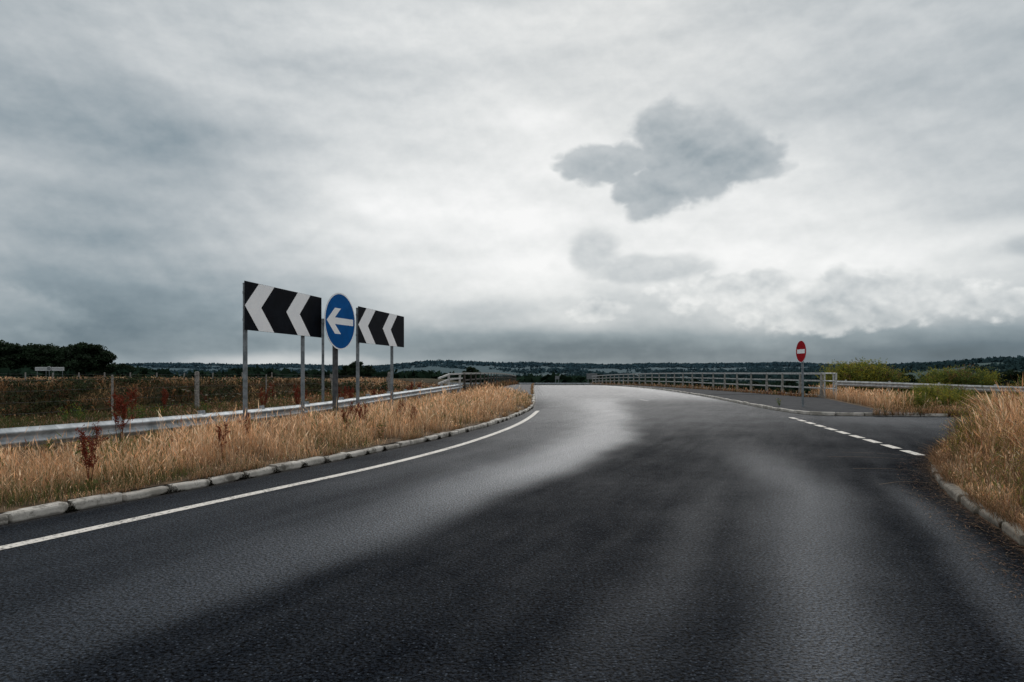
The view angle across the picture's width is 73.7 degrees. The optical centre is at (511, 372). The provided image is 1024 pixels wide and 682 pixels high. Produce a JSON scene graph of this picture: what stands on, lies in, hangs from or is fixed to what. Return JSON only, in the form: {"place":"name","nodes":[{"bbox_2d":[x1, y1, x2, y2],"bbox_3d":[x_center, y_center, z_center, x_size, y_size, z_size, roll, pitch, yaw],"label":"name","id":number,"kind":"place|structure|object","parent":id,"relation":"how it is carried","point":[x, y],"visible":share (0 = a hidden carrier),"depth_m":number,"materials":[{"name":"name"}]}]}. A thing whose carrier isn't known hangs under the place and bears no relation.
{"place":"outdoors","nodes":[
{"label":"outdoors","id":0,"kind":"place"},
{"bbox_2d":[0,362,1020,501],"bbox_3d":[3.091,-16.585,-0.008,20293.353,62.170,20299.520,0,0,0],"label":"ground","id":1,"kind":"structure","parent":0,"point":[486,369],"depth_m":87.27,"materials":[{"name":"plant"}]},
{"bbox_2d":[0,339,15,369],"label":"broadleaf tree","id":2,"kind":"object","parent":1,"relation":"on","point":[3,345],"visible":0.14,"depth_m":203.66,"materials":[{"name":"green plant"}]},
{"bbox_2d":[0,343,33,369],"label":"broadleaf tree","id":3,"kind":"object","parent":1,"relation":"on","point":[6,362],"visible":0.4,"depth_m":201.70,"materials":[{"name":"green plant"}]},
{"bbox_2d":[9,343,44,372],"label":"broadleaf tree","id":4,"kind":"object","parent":1,"relation":"on","point":[33,351],"visible":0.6,"depth_m":201.60,"materials":[{"name":"green plant"}]},
{"bbox_2d":[29,343,59,377],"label":"broadleaf tree","id":5,"kind":"object","parent":1,"relation":"on","point":[44,359],"visible":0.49,"depth_m":202.12,"materials":[{"name":"green plant"}]},
{"bbox_2d":[40,346,67,372],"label":"broadleaf tree","id":6,"kind":"object","parent":1,"relation":"on","point":[54,360],"visible":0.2,"depth_m":201.50,"materials":[{"name":"green plant"}]},
{"bbox_2d":[52,367,63,377],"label":"roadside board","id":7,"kind":"object","parent":1,"relation":"on","point":[58,369],"visible":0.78,"depth_m":149.97,"materials":[{"name":"grey metal"}]},
{"bbox_2d":[56,344,79,370],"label":"broadleaf tree","id":8,"kind":"object","parent":1,"relation":"on","point":[64,355],"visible":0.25,"depth_m":180.71,"materials":[{"name":"green plant"}]},
{"bbox_2d":[64,342,116,376],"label":"broadleaf tree","id":9,"kind":"object","parent":1,"relation":"on","point":[83,358],"visible":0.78,"depth_m":177.65,"materials":[{"name":"green plant"}]},
{"bbox_2d":[89,350,116,377],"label":"broadleaf tree","id":10,"kind":"object","parent":1,"relation":"on","point":[110,365],"visible":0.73,"depth_m":179.34,"materials":[{"name":"green plant"}]},
{"bbox_2d":[0,372,442,386],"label":"wire fence","id":11,"kind":"object","parent":1,"relation":"on","point":[156,374],"visible":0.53,"depth_m":97.72,"materials":[{"name":"grey metal"}]},
{"bbox_2d":[0,382,532,512],"bbox_3d":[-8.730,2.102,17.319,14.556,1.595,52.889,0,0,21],"label":"verge","id":12,"kind":"structure","parent":1,"relation":"on","point":[388,441],"depth_m":11.40,"materials":[{"name":"plant"}]},
{"bbox_2d":[57,407,69,420],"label":"ragwort plant","id":13,"kind":"object","parent":12,"relation":"on","point":[66,415],"visible":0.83,"depth_m":18.89,"materials":[{"name":"green plant"}]},
{"bbox_2d":[67,403,83,418],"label":"ragwort plant","id":14,"kind":"object","parent":12,"relation":"on","point":[79,407],"visible":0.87,"depth_m":20.17,"materials":[{"name":"green plant"}]},
{"bbox_2d":[75,421,110,487],"bbox_3d":[-5.079,1.003,8.272,0.370,0.834,0.430,0,0,-34],"label":"dock plant","id":15,"kind":"object","parent":12,"relation":"on","point":[84,452],"visible":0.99,"depth_m":8.21,"materials":[{"name":"red plant"}]},
{"bbox_2d":[107,387,134,450],"bbox_3d":[-6.934,0.861,12.125,0.317,1.220,0.436,0,0,32],"label":"dock plant","id":16,"kind":"object","parent":12,"relation":"on","point":[123,406],"visible":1,"depth_m":12.12,"materials":[{"name":"red plant"}]},
{"bbox_2d":[125,387,138,418],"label":"dock plant","id":17,"kind":"object","parent":12,"relation":"on","point":[133,395],"visible":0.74,"depth_m":19.87,"materials":[{"name":"red plant"}]},
{"bbox_2d":[159,389,168,413],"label":"dock plant","id":18,"kind":"object","parent":12,"relation":"on","point":[165,397],"visible":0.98,"depth_m":22.71,"materials":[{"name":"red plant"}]},
{"bbox_2d":[0,371,389,414],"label":"wire fence","id":19,"kind":"object","parent":12,"relation":"on","point":[197,394],"visible":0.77,"depth_m":25.93,"materials":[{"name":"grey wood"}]},
{"bbox_2d":[215,421,231,461],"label":"dock plant","id":20,"kind":"object","parent":12,"relation":"on","point":[219,431],"visible":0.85,"depth_m":10.69,"materials":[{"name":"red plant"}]},
{"bbox_2d":[0,383,462,447],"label":"guardrail","id":21,"kind":"object","parent":12,"relation":"on","point":[43,432],"visible":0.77,"depth_m":13.55,"materials":[{"name":"metal"}]},
{"bbox_2d":[236,412,252,447],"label":"dock plant","id":22,"kind":"object","parent":12,"relation":"on","point":[247,423],"visible":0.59,"depth_m":12.59,"materials":[{"name":"brown plant"}]},
{"bbox_2d":[258,386,269,404],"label":"dock plant","id":23,"kind":"object","parent":12,"relation":"on","point":[265,397],"visible":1,"depth_m":23.81,"materials":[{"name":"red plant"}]},
{"bbox_2d":[268,382,275,402],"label":"dock plant","id":24,"kind":"object","parent":12,"relation":"on","point":[271,385],"visible":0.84,"depth_m":29.40,"materials":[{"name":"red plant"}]},
{"bbox_2d":[242,281,321,422],"bbox_3d":[-5.846,-0.260,17.515,0.163,3.720,3.681,0,0,12],"label":"chevron sign","id":25,"kind":"object","parent":12,"relation":"on","point":[266,308],"visible":0.95,"depth_m":17.16,"materials":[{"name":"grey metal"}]},
{"bbox_2d":[293,387,300,404],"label":"dock plant","id":26,"kind":"object","parent":12,"relation":"on","point":[295,397],"visible":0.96,"depth_m":24.39,"materials":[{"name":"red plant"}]},
{"bbox_2d":[322,319,324,401],"bbox_3d":[-7.162,-0.030,25.977,0.280,4.060,0.172,0,0,-23],"label":"marker pole","id":27,"kind":"object","parent":12,"relation":"on","point":[323,323],"visible":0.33,"depth_m":25.95,"materials":[{"name":"grey metal"}]},
{"bbox_2d":[324,293,354,414],"bbox_3d":[-5.088,-0.357,19.834,0.247,3.915,1.650,0,0,17],"label":"arrow sign","id":28,"kind":"object","parent":12,"relation":"on","point":[339,318],"visible":0.92,"depth_m":19.76,"materials":[{"name":"blue metal"}]},
{"bbox_2d":[340,407,350,432],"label":"dock plant","id":29,"kind":"object","parent":12,"relation":"on","point":[343,415],"visible":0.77,"depth_m":13.89,"materials":[{"name":"brown plant"}]},
{"bbox_2d":[341,387,353,411],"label":"dock plant","id":30,"kind":"object","parent":12,"relation":"on","point":[349,394],"visible":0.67,"depth_m":23.46,"materials":[{"name":"brown plant"}]},
{"bbox_2d":[347,401,359,426],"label":"dock plant","id":31,"kind":"object","parent":12,"relation":"on","point":[355,407],"visible":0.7,"depth_m":16.90,"materials":[{"name":"brown plant"}]},
{"bbox_2d":[355,402,367,430],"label":"dock plant","id":32,"kind":"object","parent":12,"relation":"on","point":[360,412],"visible":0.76,"depth_m":14.77,"materials":[{"name":"brown plant"}]},
{"bbox_2d":[356,306,403,416],"bbox_3d":[-4.336,-0.205,22.564,0.163,3.610,3.975,0,0,11],"label":"chevron sign","id":33,"kind":"object","parent":12,"relation":"on","point":[376,327],"visible":0.93,"depth_m":22.17,"materials":[{"name":"grey metal"}]},
{"bbox_2d":[438,373,462,392],"bbox_3d":[-3.458,0.720,38.997,0.153,1.420,5.665,0,0,8],"label":"railing end panel","id":34,"kind":"object","parent":12,"relation":"on","point":[449,378],"visible":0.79,"depth_m":38.48,"materials":[{"name":"metal"}]},
{"bbox_2d":[339,365,352,377],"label":"broadleaf tree","id":35,"kind":"object","parent":1,"relation":"on","point":[343,372],"visible":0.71,"depth_m":169.35,"materials":[{"name":"green plant"}]},
{"bbox_2d":[346,361,366,377],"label":"broadleaf tree","id":36,"kind":"object","parent":1,"relation":"on","point":[363,371],"visible":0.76,"depth_m":159.25,"materials":[{"name":"green plant"}]},
{"bbox_2d":[361,365,374,377],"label":"broadleaf tree","id":37,"kind":"object","parent":1,"relation":"on","point":[369,372],"visible":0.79,"depth_m":165.43,"materials":[{"name":"green plant"}]},
{"bbox_2d":[462,366,479,382],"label":"broadleaf tree","id":38,"kind":"object","parent":1,"relation":"on","point":[470,369],"visible":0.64,"depth_m":174.33,"materials":[{"name":"green plant"}]},
{"bbox_2d":[0,355,1023,393],"bbox_3d":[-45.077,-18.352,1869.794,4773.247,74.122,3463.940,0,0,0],"label":"distant woodland","id":39,"kind":"object","parent":1,"relation":"on","point":[580,375],"visible":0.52,"depth_m":1107.84,"materials":[{"name":"green plant"}]},
{"bbox_2d":[497,384,532,394],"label":"footway","id":40,"kind":"structure","parent":1,"relation":"on","point":[525,387],"depth_m":65.00,"materials":[{"name":"asphalt"}]},
{"bbox_2d":[447,382,601,384],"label":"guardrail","id":41,"kind":"object","parent":1,"relation":"on","point":[544,383],"visible":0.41,"depth_m":135.62,"materials":[{"name":"metal"}]},
{"bbox_2d":[531,394,775,395],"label":"bridge","id":42,"kind":"structure","parent":1,"relation":"on","point":[735,394],"depth_m":48.01,"materials":[{"name":"concrete"}]},
{"bbox_2d":[462,372,515,392],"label":"bridge parapet","id":43,"kind":"structure","parent":42,"relation":"on","point":[501,379],"depth_m":54.78,"materials":[{"name":"metal"}]},
{"bbox_2d":[592,372,826,396],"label":"bridge parapet","id":44,"kind":"structure","parent":42,"relation":"on","point":[782,386],"depth_m":52.57,"materials":[{"name":"metal"}]},
{"bbox_2d":[602,384,760,393],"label":"footway","id":45,"kind":"structure","parent":1,"relation":"on","point":[700,391],"depth_m":50.96,"materials":[{"name":"asphalt"}]},
{"bbox_2d":[711,395,919,412],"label":"footway","id":46,"kind":"structure","parent":1,"relation":"on","point":[818,404],"depth_m":31.07,"materials":[{"name":"asphalt"}]},
{"bbox_2d":[796,340,805,406],"bbox_3d":[11.955,0.060,28.103,0.130,2.780,0.900,0,0,-3],"label":"no entry sign","id":47,"kind":"object","parent":46,"relation":"on","point":[801,351],"visible":0.94,"depth_m":28.06,"materials":[{"name":"red metal"}]},
{"bbox_2d":[897,374,919,392],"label":"broadleaf tree","id":48,"kind":"object","parent":1,"relation":"on","point":[910,376],"visible":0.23,"depth_m":168.95,"materials":[{"name":"green plant"}]},
{"bbox_2d":[821,394,1019,413],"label":"verge","id":49,"kind":"structure","parent":1,"relation":"on","point":[839,400],"depth_m":30.11,"materials":[{"name":"brown plant"}]},
{"bbox_2d":[467,378,1022,414],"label":"dry grass","id":50,"kind":"structure","parent":49,"relation":"on","point":[888,401],"depth_m":28.20,"materials":[{"name":"plant"}]},
{"bbox_2d":[816,364,840,387],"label":"mustard bush","id":51,"kind":"object","parent":49,"relation":"on","point":[827,378],"visible":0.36,"depth_m":41.86,"materials":[{"name":"green plant"}]},
{"bbox_2d":[824,373,836,396],"bbox_3d":[17.633,0.725,37.824,0.100,1.450,1.966,0,0,7],"label":"railing end panel","id":52,"kind":"object","parent":49,"relation":"on","point":[834,380],"visible":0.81,"depth_m":37.26,"materials":[{"name":"metal"}]},
{"bbox_2d":[827,362,856,390],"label":"mustard bush","id":53,"kind":"object","parent":49,"relation":"on","point":[838,369],"visible":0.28,"depth_m":41.46,"materials":[{"name":"green plant"}]},
{"bbox_2d":[826,362,866,388],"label":"mustard bush","id":54,"kind":"object","parent":49,"relation":"on","point":[839,373],"visible":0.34,"depth_m":40.65,"materials":[{"name":"green plant"}]},
{"bbox_2d":[831,358,869,388],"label":"mustard bush","id":55,"kind":"object","parent":49,"relation":"on","point":[850,369],"visible":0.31,"depth_m":40.81,"materials":[{"name":"green plant"}]},
{"bbox_2d":[839,365,869,390],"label":"mustard bush","id":56,"kind":"object","parent":49,"relation":"on","point":[853,379],"visible":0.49,"depth_m":40.17,"materials":[{"name":"green plant"}]},
{"bbox_2d":[834,359,881,392],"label":"mustard bush","id":57,"kind":"object","parent":49,"relation":"on","point":[854,367],"visible":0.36,"depth_m":40.48,"materials":[{"name":"green plant"}]},
{"bbox_2d":[856,357,889,374],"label":"mustard bush","id":58,"kind":"object","parent":49,"relation":"on","point":[880,364],"visible":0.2,"depth_m":40.44,"materials":[{"name":"green plant"}]},
{"bbox_2d":[849,361,899,391],"bbox_3d":[20.846,0.423,40.050,2.664,2.354,2.419,0,0,-4],"label":"mustard bush","id":59,"kind":"object","parent":49,"relation":"on","point":[872,373],"visible":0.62,"depth_m":39.70,"materials":[{"name":"green plant"}]},
{"bbox_2d":[858,364,893,393],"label":"mustard bush","id":60,"kind":"object","parent":49,"relation":"on","point":[875,379],"visible":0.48,"depth_m":39.66,"materials":[{"name":"green plant"}]},
{"bbox_2d":[876,368,900,390],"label":"mustard bush","id":61,"kind":"object","parent":49,"relation":"on","point":[888,377],"visible":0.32,"depth_m":39.64,"materials":[{"name":"green plant"}]},
{"bbox_2d":[872,364,907,392],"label":"mustard bush","id":62,"kind":"object","parent":49,"relation":"on","point":[893,378],"visible":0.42,"depth_m":39.75,"materials":[{"name":"green plant"}]},
{"bbox_2d":[890,366,909,391],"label":"mustard bush","id":63,"kind":"object","parent":49,"relation":"on","point":[901,378],"visible":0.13,"depth_m":40.93,"materials":[{"name":"green plant"}]},
{"bbox_2d":[911,390,932,410],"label":"mustard bush","id":64,"kind":"object","parent":49,"relation":"on","point":[919,400],"visible":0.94,"depth_m":24.46,"materials":[{"name":"green plant"}]},
{"bbox_2d":[910,385,936,395],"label":"mustard bush","id":65,"kind":"object","parent":49,"relation":"on","point":[916,389],"visible":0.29,"depth_m":26.07,"materials":[{"name":"green plant"}]},
{"bbox_2d":[909,382,942,401],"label":"mustard bush","id":66,"kind":"object","parent":49,"relation":"on","point":[927,389],"visible":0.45,"depth_m":25.79,"materials":[{"name":"green plant"}]},
{"bbox_2d":[837,380,1023,395],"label":"guardrail","id":67,"kind":"object","parent":49,"relation":"on","point":[890,384],"visible":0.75,"depth_m":36.07,"materials":[{"name":"metal"}]},
{"bbox_2d":[913,369,948,382],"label":"mustard bush","id":68,"kind":"object","parent":49,"relation":"on","point":[918,375],"visible":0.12,"depth_m":39.12,"materials":[{"name":"green plant"}]},
{"bbox_2d":[921,374,946,383],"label":"mustard bush","id":69,"kind":"object","parent":49,"relation":"on","point":[932,381],"visible":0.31,"depth_m":37.76,"materials":[{"name":"green plant"}]},
{"bbox_2d":[922,366,954,382],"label":"mustard bush","id":70,"kind":"object","parent":49,"relation":"on","point":[938,371],"visible":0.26,"depth_m":38.08,"materials":[{"name":"green plant"}]},
{"bbox_2d":[925,365,961,383],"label":"mustard bush","id":71,"kind":"object","parent":49,"relation":"on","point":[933,371],"visible":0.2,"depth_m":38.20,"materials":[{"name":"green plant"}]},
{"bbox_2d":[933,388,961,409],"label":"mustard bush","id":72,"kind":"object","parent":49,"relation":"on","point":[950,398],"visible":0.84,"depth_m":24.57,"materials":[{"name":"green plant"}]},
{"bbox_2d":[934,387,962,404],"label":"mustard bush","id":73,"kind":"object","parent":49,"relation":"on","point":[954,391],"visible":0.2,"depth_m":25.11,"materials":[{"name":"green plant"}]},
{"bbox_2d":[928,366,970,384],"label":"mustard bush","id":74,"kind":"object","parent":49,"relation":"on","point":[950,380],"visible":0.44,"depth_m":37.71,"materials":[{"name":"green plant"}]},
{"bbox_2d":[955,390,974,403],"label":"mustard bush","id":75,"kind":"object","parent":49,"relation":"on","point":[961,398],"visible":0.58,"depth_m":26.14,"materials":[{"name":"green plant"}]},
{"bbox_2d":[956,384,975,402],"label":"mustard bush","id":76,"kind":"object","parent":49,"relation":"on","point":[971,389],"visible":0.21,"depth_m":26.92,"materials":[{"name":"green plant"}]},
{"bbox_2d":[950,363,990,381],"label":"mustard bush","id":77,"kind":"object","parent":49,"relation":"on","point":[967,372],"visible":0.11,"depth_m":38.59,"materials":[{"name":"green plant"}]},
{"bbox_2d":[955,364,993,393],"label":"mustard bush","id":78,"kind":"object","parent":49,"relation":"on","point":[963,377],"visible":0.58,"depth_m":37.19,"materials":[{"name":"green plant"}]},
{"bbox_2d":[971,367,1003,393],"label":"mustard bush","id":79,"kind":"object","parent":49,"relation":"on","point":[986,378],"visible":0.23,"depth_m":37.65,"materials":[{"name":"green plant"}]},
{"bbox_2d":[970,369,1006,395],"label":"mustard bush","id":80,"kind":"object","parent":49,"relation":"on","point":[992,381],"visible":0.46,"depth_m":37.27,"materials":[{"name":"green plant"}]},
{"bbox_2d":[945,455,1023,521],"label":"verge","id":81,"kind":"structure","parent":1,"relation":"on","point":[947,462],"depth_m":8.69,"materials":[{"name":"brown plant"}]},
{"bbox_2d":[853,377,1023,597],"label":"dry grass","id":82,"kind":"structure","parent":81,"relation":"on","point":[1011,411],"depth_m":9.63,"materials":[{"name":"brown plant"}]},
{"bbox_2d":[937,416,975,461],"bbox_3d":[6.924,1.036,10.692,0.588,0.808,0.515,0,0,-11],"label":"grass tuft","id":83,"kind":"object","parent":81,"relation":"on","point":[952,445],"visible":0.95,"depth_m":10.70,"materials":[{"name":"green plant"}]},
{"bbox_2d":[943,403,976,447],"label":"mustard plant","id":84,"kind":"object","parent":81,"relation":"on","point":[958,420],"visible":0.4,"depth_m":12.54,"materials":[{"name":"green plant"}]},
{"bbox_2d":[942,403,980,438],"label":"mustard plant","id":85,"kind":"object","parent":81,"relation":"on","point":[963,419],"visible":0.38,"depth_m":12.07,"materials":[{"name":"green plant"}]},
{"bbox_2d":[946,405,987,451],"bbox_3d":[7.911,0.955,11.947,0.706,0.971,0.619,0,0,10],"label":"mustard plant","id":86,"kind":"object","parent":81,"relation":"on","point":[961,422],"visible":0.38,"depth_m":11.94,"materials":[{"name":"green plant"}]},
{"bbox_2d":[945,406,995,454],"bbox_3d":[7.410,0.974,11.006,0.730,0.933,0.797,0,0,35],"label":"mustard plant","id":87,"kind":"object","parent":81,"relation":"on","point":[968,427],"visible":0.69,"depth_m":11.01,"materials":[{"name":"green plant"}]},
{"bbox_2d":[956,416,990,452],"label":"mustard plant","id":88,"kind":"object","parent":81,"relation":"on","point":[971,434],"visible":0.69,"depth_m":10.86,"materials":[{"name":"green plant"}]},
{"bbox_2d":[961,449,1001,482],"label":"mustard plant","id":89,"kind":"object","parent":81,"relation":"on","point":[988,467],"visible":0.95,"depth_m":8.56,"materials":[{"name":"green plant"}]},
{"bbox_2d":[970,428,1008,465],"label":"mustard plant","id":90,"kind":"object","parent":81,"relation":"on","point":[984,446],"visible":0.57,"depth_m":10.40,"materials":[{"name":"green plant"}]},
{"bbox_2d":[979,445,1023,500],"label":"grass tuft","id":91,"kind":"object","parent":81,"relation":"on","point":[1011,468],"visible":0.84,"depth_m":7.54,"materials":[{"name":"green plant"}]},
{"bbox_2d":[983,417,1020,466],"bbox_3d":[7.117,1.019,9.929,0.537,0.842,0.613,0,0,43],"label":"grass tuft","id":92,"kind":"object","parent":81,"relation":"on","point":[1000,448],"visible":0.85,"depth_m":9.94,"materials":[{"name":"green plant"}]},
{"bbox_2d":[985,420,1022,468],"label":"mustard plant","id":93,"kind":"object","parent":81,"relation":"on","point":[1012,446],"visible":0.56,"depth_m":9.98,"materials":[{"name":"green plant"}]},
{"bbox_2d":[987,439,1023,503],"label":"mustard plant","id":94,"kind":"object","parent":81,"relation":"on","point":[1013,466],"visible":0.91,"depth_m":7.38,"materials":[{"name":"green plant"}]},
{"bbox_2d":[987,372,1003,384],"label":"broadleaf tree","id":95,"kind":"object","parent":1,"relation":"on","point":[999,375],"visible":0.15,"depth_m":168.74,"materials":[{"name":"green plant"}]},
{"bbox_2d":[1000,369,1023,393],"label":"broadleaf tree","id":96,"kind":"object","parent":1,"relation":"on","point":[1011,375],"visible":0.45,"depth_m":139.55,"materials":[{"name":"green plant"}]},
{"bbox_2d":[0,385,1023,681],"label":"road","id":97,"kind":"structure","parent":0,"point":[610,535],"depth_m":5.29,"materials":[{"name":"grey asphalt"}]},
{"bbox_2d":[0,384,534,524],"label":"kerb","id":98,"kind":"structure","parent":97,"relation":"on","point":[38,511],"depth_m":8.85,"materials":[{"name":"concrete"}]},
{"bbox_2d":[64,408,532,512],"bbox_3d":[-3.595,1.418,12.146,1.755,0.182,34.744,0,0,18],"label":"kerb moss","id":99,"kind":"object","parent":98,"relation":"on","point":[72,509],"visible":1,"depth_m":10.15,"materials":[{"name":"green plant"}]},
{"bbox_2d":[0,411,538,549],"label":"edge line","id":100,"kind":"object","parent":97,"relation":"on","point":[12,545],"visible":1,"depth_m":7.99,"materials":[{"name":"paint"}]},
{"bbox_2d":[537,397,599,397],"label":"expansion joint","id":101,"kind":"object","parent":97,"relation":"on","point":[568,397],"visible":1,"depth_m":41.24,"materials":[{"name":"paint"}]},
{"bbox_2d":[585,384,947,416],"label":"kerb","id":102,"kind":"structure","parent":97,"relation":"on","point":[822,413],"depth_m":24.71,"materials":[{"name":"concrete"}]},
{"bbox_2d":[789,417,921,454],"bbox_3d":[8.390,1.496,17.658,0.180,0.001,10.693,0,0,10],"label":"junction marking","id":103,"kind":"object","parent":97,"relation":"on","point":[891,446],"visible":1,"depth_m":15.30,"materials":[{"name":"paint"}]},
{"bbox_2d":[930,460,1023,545],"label":"kerb","id":104,"kind":"structure","parent":97,"relation":"on","point":[1008,530],"depth_m":7.21,"materials":[{"name":"concrete"}]},
{"bbox_2d":[0,0,1023,365],"label":"sky","id":105,"kind":"structure","parent":0,"point":[555,181],"materials":[{"name":"grey"}]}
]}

